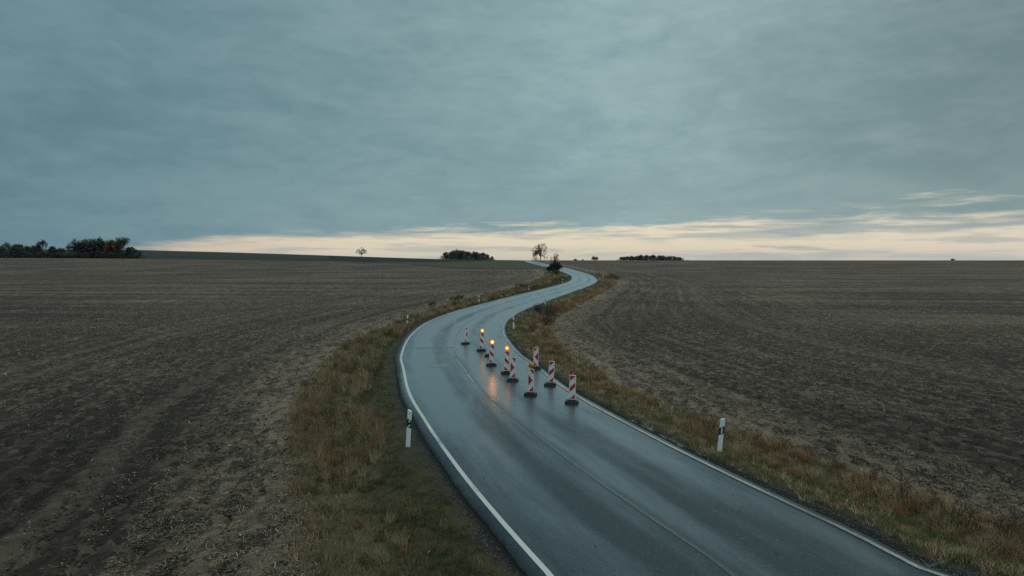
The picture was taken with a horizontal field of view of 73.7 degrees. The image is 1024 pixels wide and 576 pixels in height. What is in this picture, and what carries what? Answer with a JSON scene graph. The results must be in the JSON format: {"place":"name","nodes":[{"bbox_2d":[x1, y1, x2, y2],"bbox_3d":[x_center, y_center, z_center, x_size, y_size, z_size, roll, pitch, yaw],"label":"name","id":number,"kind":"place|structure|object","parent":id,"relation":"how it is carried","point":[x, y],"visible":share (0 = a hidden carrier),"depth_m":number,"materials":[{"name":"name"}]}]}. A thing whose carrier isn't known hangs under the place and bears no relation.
{"place":"outdoors","nodes":[
{"label":"outdoors","id":0,"kind":"place"},
{"bbox_2d":[0,249,328,260],"bbox_3d":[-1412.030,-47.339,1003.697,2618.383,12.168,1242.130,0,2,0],"label":"hill","id":1,"kind":"structure","parent":0,"point":[153,254],"depth_m":529.79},
{"bbox_2d":[1,242,10,251],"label":"tree","id":2,"kind":"object","parent":1,"relation":"on","point":[6,245],"visible":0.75,"depth_m":431.27,"materials":[{"name":"green plant"}]},
{"bbox_2d":[0,246,15,256],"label":"tree","id":3,"kind":"object","parent":1,"relation":"on","point":[1,247],"visible":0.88,"depth_m":424.46,"materials":[{"name":"green plant"}]},
{"bbox_2d":[3,243,33,257],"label":"tree","id":4,"kind":"object","parent":1,"relation":"on","point":[13,247],"visible":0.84,"depth_m":424.94,"materials":[{"name":"green plant"}]},
{"bbox_2d":[15,245,38,257],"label":"tree","id":5,"kind":"object","parent":1,"relation":"on","point":[24,248],"visible":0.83,"depth_m":425.70,"materials":[{"name":"green plant"}]},
{"bbox_2d":[24,245,43,257],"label":"tree","id":6,"kind":"object","parent":1,"relation":"on","point":[32,247],"visible":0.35,"depth_m":432.55,"materials":[{"name":"green plant"}]},
{"bbox_2d":[32,239,47,257],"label":"tree","id":7,"kind":"object","parent":1,"relation":"on","point":[43,242],"visible":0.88,"depth_m":428.62,"materials":[{"name":"green plant"}]},
{"bbox_2d":[47,246,55,257],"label":"tree","id":8,"kind":"object","parent":1,"relation":"on","point":[50,250],"visible":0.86,"depth_m":425.93,"materials":[{"name":"green plant"}]},
{"bbox_2d":[51,247,69,257],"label":"tree","id":9,"kind":"object","parent":1,"relation":"on","point":[59,250],"visible":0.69,"depth_m":426.00,"materials":[{"name":"green plant"}]},
{"bbox_2d":[64,245,74,255],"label":"tree","id":10,"kind":"object","parent":1,"relation":"on","point":[70,247],"visible":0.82,"depth_m":428.26,"materials":[{"name":"green plant"}]},
{"bbox_2d":[0,250,141,257],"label":"hedge","id":11,"kind":"object","parent":1,"relation":"on","point":[103,254],"visible":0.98,"depth_m":423.05,"materials":[{"name":"green plant"}]},
{"bbox_2d":[67,237,86,257],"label":"tree","id":12,"kind":"object","parent":1,"relation":"on","point":[74,242],"visible":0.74,"depth_m":427.62,"materials":[{"name":"green plant"}]},
{"bbox_2d":[67,240,86,257],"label":"tree","id":13,"kind":"object","parent":1,"relation":"on","point":[81,243],"visible":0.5,"depth_m":430.22,"materials":[{"name":"green plant"}]},
{"bbox_2d":[75,238,103,257],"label":"tree","id":14,"kind":"object","parent":1,"relation":"on","point":[90,244],"visible":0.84,"depth_m":425.00,"materials":[{"name":"green plant"}]},
{"bbox_2d":[83,236,107,257],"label":"tree","id":15,"kind":"object","parent":1,"relation":"on","point":[101,245],"visible":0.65,"depth_m":427.97,"materials":[{"name":"green plant"}]},
{"bbox_2d":[97,239,124,257],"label":"tree","id":16,"kind":"object","parent":1,"relation":"on","point":[110,246],"visible":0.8,"depth_m":425.07,"materials":[{"name":"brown plant"}]},
{"bbox_2d":[113,237,130,257],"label":"tree","id":17,"kind":"object","parent":1,"relation":"on","point":[122,242],"visible":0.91,"depth_m":426.88,"materials":[{"name":"green plant"}]},
{"bbox_2d":[121,246,145,257],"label":"tree","id":18,"kind":"object","parent":1,"relation":"on","point":[128,250],"visible":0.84,"depth_m":426.25,"materials":[{"name":"green plant"}]},
{"bbox_2d":[0,258,545,575],"bbox_3d":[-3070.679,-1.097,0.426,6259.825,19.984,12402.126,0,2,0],"label":"stubble field","id":19,"kind":"structure","parent":0,"point":[46,284],"depth_m":30.76,"materials":[{"name":"brown soil"}]},
{"bbox_2d":[0,299,1023,575],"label":"straw residue","id":20,"kind":"object","parent":19,"relation":"on","point":[218,545],"visible":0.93,"depth_m":22.00},
{"bbox_2d":[329,256,512,261],"bbox_3d":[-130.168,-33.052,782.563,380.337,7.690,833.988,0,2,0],"label":"crop field","id":21,"kind":"structure","parent":0,"point":[357,259],"depth_m":454.26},
{"bbox_2d":[356,249,366,256],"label":"tree","id":22,"kind":"object","parent":21,"relation":"on","point":[361,251],"visible":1,"depth_m":639.05,"materials":[{"name":"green plant"}]},
{"bbox_2d":[438,251,454,258],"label":"tree","id":23,"kind":"object","parent":21,"relation":"on","point":[446,255],"visible":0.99,"depth_m":687.63,"materials":[{"name":"green plant"}]},
{"bbox_2d":[448,250,456,258],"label":"tree","id":24,"kind":"object","parent":21,"relation":"on","point":[451,253],"visible":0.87,"depth_m":696.89,"materials":[{"name":"green plant"}]},
{"bbox_2d":[449,250,470,259],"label":"tree","id":25,"kind":"object","parent":21,"relation":"on","point":[460,254],"visible":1,"depth_m":687.91,"materials":[{"name":"green plant"}]},
{"bbox_2d":[456,251,471,259],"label":"tree","id":26,"kind":"object","parent":21,"relation":"on","point":[467,253],"visible":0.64,"depth_m":696.91,"materials":[{"name":"green plant"}]},
{"bbox_2d":[467,251,482,259],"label":"tree","id":27,"kind":"object","parent":21,"relation":"on","point":[476,255],"visible":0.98,"depth_m":688.17,"materials":[{"name":"green plant"}]},
{"bbox_2d":[480,252,487,259],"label":"tree","id":28,"kind":"object","parent":21,"relation":"on","point":[483,254],"visible":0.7,"depth_m":697.50,"materials":[{"name":"green plant"}]},
{"bbox_2d":[277,260,571,575],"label":"grass verge","id":29,"kind":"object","parent":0,"point":[458,516],"depth_m":15.98,"materials":[{"name":"plant"}]},
{"bbox_2d":[318,411,346,434],"bbox_3d":[-5.744,4.409,22.369,1.022,0.981,1.172,0,2,0],"label":"dead weed","id":30,"kind":"object","parent":29,"relation":"on","point":[329,421],"visible":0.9,"depth_m":22.18,"materials":[{"name":"brown plant"}]},
{"bbox_2d":[406,409,411,446],"bbox_3d":[-3.080,4.276,20.386,0.141,1.317,0.115,3,3,0],"label":"delineator post","id":31,"kind":"object","parent":29,"relation":"on","point":[409,422],"visible":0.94,"depth_m":20.34,"materials":[{"name":"white plastic"}]},
{"bbox_2d":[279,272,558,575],"bbox_3d":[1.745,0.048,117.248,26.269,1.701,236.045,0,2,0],"label":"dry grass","id":32,"kind":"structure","parent":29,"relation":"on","point":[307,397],"depth_m":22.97,"materials":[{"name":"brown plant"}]},
{"bbox_2d":[550,253,559,261],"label":"tree","id":33,"kind":"object","parent":29,"relation":"on","point":[555,258],"visible":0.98,"depth_m":245.34,"materials":[{"name":"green plant"}]},
{"bbox_2d":[549,261,562,272],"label":"shrub","id":34,"kind":"object","parent":29,"relation":"on","point":[555,265],"visible":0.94,"depth_m":242.76,"materials":[{"name":"green plant"}]},
{"bbox_2d":[338,260,543,269],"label":"meadow","id":35,"kind":"structure","parent":0,"point":[514,264],"depth_m":328.37,"materials":[{"name":"brown soil"}]},
{"bbox_2d":[0,0,1023,259],"label":"sky","id":36,"kind":"structure","parent":0,"point":[422,129],"materials":[{"name":"grey"}]},
{"bbox_2d":[395,260,955,575],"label":"road","id":37,"kind":"structure","parent":0,"point":[656,506],"depth_m":16.82,"materials":[{"name":"grey asphalt"}]},
{"bbox_2d":[461,326,469,344],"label":"striped beacon","id":38,"kind":"object","parent":37,"relation":"on","point":[465,342],"visible":1,"depth_m":44.75,"materials":[{"name":"plastic"}]},
{"bbox_2d":[476,329,485,351],"bbox_3d":[-1.867,3.145,41.369,0.540,1.367,0.400,-1,3,-24],"label":"striped beacon","id":39,"kind":"object","parent":37,"relation":"on","point":[481,345],"visible":1,"depth_m":41.34,"materials":[{"name":"plastic"}]},
{"bbox_2d":[484,336,488,356],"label":"striped beacon","id":40,"kind":"object","parent":37,"relation":"on","point":[486,355],"visible":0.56,"depth_m":39.05,"materials":[{"name":"rubber"}]},
{"bbox_2d":[486,340,496,366],"bbox_3d":[-1.082,3.385,35.674,0.540,1.367,0.400,-1,2,-14],"label":"striped beacon","id":41,"kind":"object","parent":37,"relation":"on","point":[491,356],"visible":1,"depth_m":35.65,"materials":[{"name":"plastic"}]},
{"bbox_2d":[501,346,509,374],"bbox_3d":[-0.271,3.490,33.177,0.540,1.368,0.400,0,2,-10],"label":"striped beacon","id":42,"kind":"object","parent":37,"relation":"on","point":[506,371],"visible":0.93,"depth_m":33.15,"materials":[{"name":"plastic"}]},
{"bbox_2d":[506,355,518,381],"bbox_3d":[0.024,3.668,31.182,0.540,1.180,0.400,0,2,6],"label":"striped beacon","id":43,"kind":"object","parent":37,"relation":"on","point":[512,378],"visible":1,"depth_m":31.14,"materials":[{"name":"plastic"}]},
{"bbox_2d":[524,362,536,396],"bbox_3d":[0.757,3.714,27.881,0.540,1.368,0.400,0,2,10],"label":"striped beacon","id":44,"kind":"object","parent":37,"relation":"on","point":[530,393],"visible":1,"depth_m":27.84,"materials":[{"name":"plastic"}]},
{"bbox_2d":[533,348,540,369],"bbox_3d":[1.209,3.525,34.579,0.540,1.180,0.400,-1,2,-12],"label":"striped beacon","id":45,"kind":"object","parent":37,"relation":"on","point":[535,357],"visible":0.82,"depth_m":34.56,"materials":[{"name":"plastic"}]},
{"bbox_2d":[544,359,555,386],"bbox_3d":[1.682,3.716,30.083,0.540,1.178,0.400,0,2,8],"label":"striped beacon","id":46,"kind":"object","parent":37,"relation":"on","point":[550,382],"visible":1,"depth_m":30.04,"materials":[{"name":"plastic"}]},
{"bbox_2d":[565,375,578,404],"bbox_3d":[2.313,3.871,26.387,0.540,1.180,0.400,0,2,10],"label":"striped beacon","id":47,"kind":"object","parent":37,"relation":"on","point":[572,388],"visible":1,"depth_m":26.37,"materials":[{"name":"plastic"}]},
{"bbox_2d":[506,260,1023,575],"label":"grass verge","id":48,"kind":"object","parent":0,"point":[856,520],"depth_m":16.94,"materials":[{"name":"plant"}]},
{"bbox_2d":[527,322,540,332],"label":"shrub","id":49,"kind":"object","parent":48,"relation":"on","point":[530,326],"visible":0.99,"depth_m":53.28,"materials":[{"name":"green plant"}]},
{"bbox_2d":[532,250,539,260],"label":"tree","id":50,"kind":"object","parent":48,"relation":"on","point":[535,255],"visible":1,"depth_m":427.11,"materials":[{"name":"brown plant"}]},
{"bbox_2d":[532,303,554,315],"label":"shrub","id":51,"kind":"object","parent":48,"relation":"on","point":[536,309],"visible":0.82,"depth_m":68.91,"materials":[{"name":"green plant"}]},
{"bbox_2d":[538,315,557,326],"bbox_3d":[2.920,2.798,56.129,1.676,1.227,1.548,-1,3,-24],"label":"shrub","id":52,"kind":"object","parent":48,"relation":"on","point":[546,319],"visible":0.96,"depth_m":55.93,"materials":[{"name":"green plant"}]},
{"bbox_2d":[542,307,556,317],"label":"shrub","id":53,"kind":"object","parent":48,"relation":"on","point":[551,313],"visible":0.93,"depth_m":62.47,"materials":[{"name":"green plant"}]},
{"bbox_2d":[546,304,565,310],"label":"shrub","id":54,"kind":"object","parent":48,"relation":"on","point":[556,308],"visible":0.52,"depth_m":71.55,"materials":[{"name":"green plant"}]},
{"bbox_2d":[670,438,689,448],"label":"puddle","id":55,"kind":"object","parent":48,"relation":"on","point":[679,444],"visible":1,"depth_m":20.67,"materials":[{"name":"black liquid"}]},
{"bbox_2d":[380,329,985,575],"bbox_3d":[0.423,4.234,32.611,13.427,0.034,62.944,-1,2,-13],"label":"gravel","id":56,"kind":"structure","parent":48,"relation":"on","point":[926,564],"depth_m":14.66,"materials":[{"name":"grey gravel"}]},
{"bbox_2d":[693,402,724,431],"bbox_3d":[6.440,4.273,22.255,1.219,1.064,0.640,0,2,-10],"label":"dead weed","id":57,"kind":"object","parent":48,"relation":"on","point":[712,417],"visible":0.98,"depth_m":22.28,"materials":[{"name":"brown plant"}]},
{"bbox_2d":[717,418,724,451],"bbox_3d":[6.080,4.361,19.883,0.141,1.176,0.116,5,4,14],"label":"delineator post","id":58,"kind":"object","parent":48,"relation":"on","point":[721,434],"visible":0.97,"depth_m":19.84,"materials":[{"name":"white plastic"}]},
{"bbox_2d":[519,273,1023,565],"bbox_3d":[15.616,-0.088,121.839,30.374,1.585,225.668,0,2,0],"label":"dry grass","id":59,"kind":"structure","parent":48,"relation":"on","point":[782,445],"depth_m":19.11,"materials":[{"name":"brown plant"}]},
{"bbox_2d":[895,464,912,510],"bbox_3d":[9.004,4.599,15.690,0.385,1.026,1.009,1,3,18],"label":"dead weed","id":60,"kind":"object","parent":48,"relation":"on","point":[901,487],"visible":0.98,"depth_m":15.65,"materials":[{"name":"brown plant"}]},
{"bbox_2d":[927,482,979,518],"bbox_3d":[9.508,4.652,14.764,0.976,0.940,0.558,2,3,40],"label":"dead weed","id":61,"kind":"object","parent":48,"relation":"on","point":[955,499],"visible":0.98,"depth_m":14.77,"materials":[{"name":"brown plant"}]},
{"bbox_2d":[961,500,982,539],"bbox_3d":[9.499,4.814,14.120,0.443,0.781,0.416,2,3,42],"label":"dead weed","id":62,"kind":"object","parent":48,"relation":"on","point":[972,516],"visible":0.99,"depth_m":14.05,"materials":[{"name":"brown plant"}]},
{"bbox_2d":[988,504,1021,532],"bbox_3d":[10.085,4.766,13.961,0.537,0.723,0.796,1,3,25],"label":"dead weed","id":63,"kind":"object","parent":48,"relation":"on","point":[1005,519],"visible":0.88,"depth_m":13.84,"materials":[{"name":"brown plant"}]},
{"bbox_2d":[997,502,1023,542],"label":"dead weed","id":64,"kind":"object","parent":48,"relation":"on","point":[1005,530],"visible":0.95,"depth_m":13.64,"materials":[{"name":"brown plant"}]},
{"bbox_2d":[538,260,1023,530],"bbox_3d":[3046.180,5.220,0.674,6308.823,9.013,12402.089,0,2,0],"label":"stubble field","id":65,"kind":"structure","parent":0,"point":[985,287],"depth_m":41.83,"materials":[{"name":"brown soil"}]},
{"bbox_2d":[0,314,1023,575],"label":"soil clods","id":66,"kind":"object","parent":65,"relation":"on","point":[184,550],"visible":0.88,"depth_m":19.89,"materials":[{"name":"brown soil"}]},
{"bbox_2d":[532,243,546,259],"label":"tree","id":67,"kind":"object","parent":65,"relation":"on","point":[539,250],"visible":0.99,"depth_m":427.13,"materials":[{"name":"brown plant"}]},
{"bbox_2d":[637,255,647,259],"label":"tree","id":68,"kind":"object","parent":65,"relation":"on","point":[641,257],"visible":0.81,"depth_m":878.36,"materials":[{"name":"green plant"}]},
{"bbox_2d":[652,255,671,259],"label":"tree","id":69,"kind":"object","parent":65,"relation":"on","point":[662,257],"visible":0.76,"depth_m":877.59,"materials":[{"name":"green plant"}]},
{"bbox_2d":[868,461,886,483],"bbox_3d":[9.079,4.648,17.004,0.598,0.649,0.453,-2,3,-35],"label":"dead weed","id":70,"kind":"object","parent":65,"relation":"on","point":[874,471],"visible":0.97,"depth_m":17.05,"materials":[{"name":"brown plant"}]}
]}

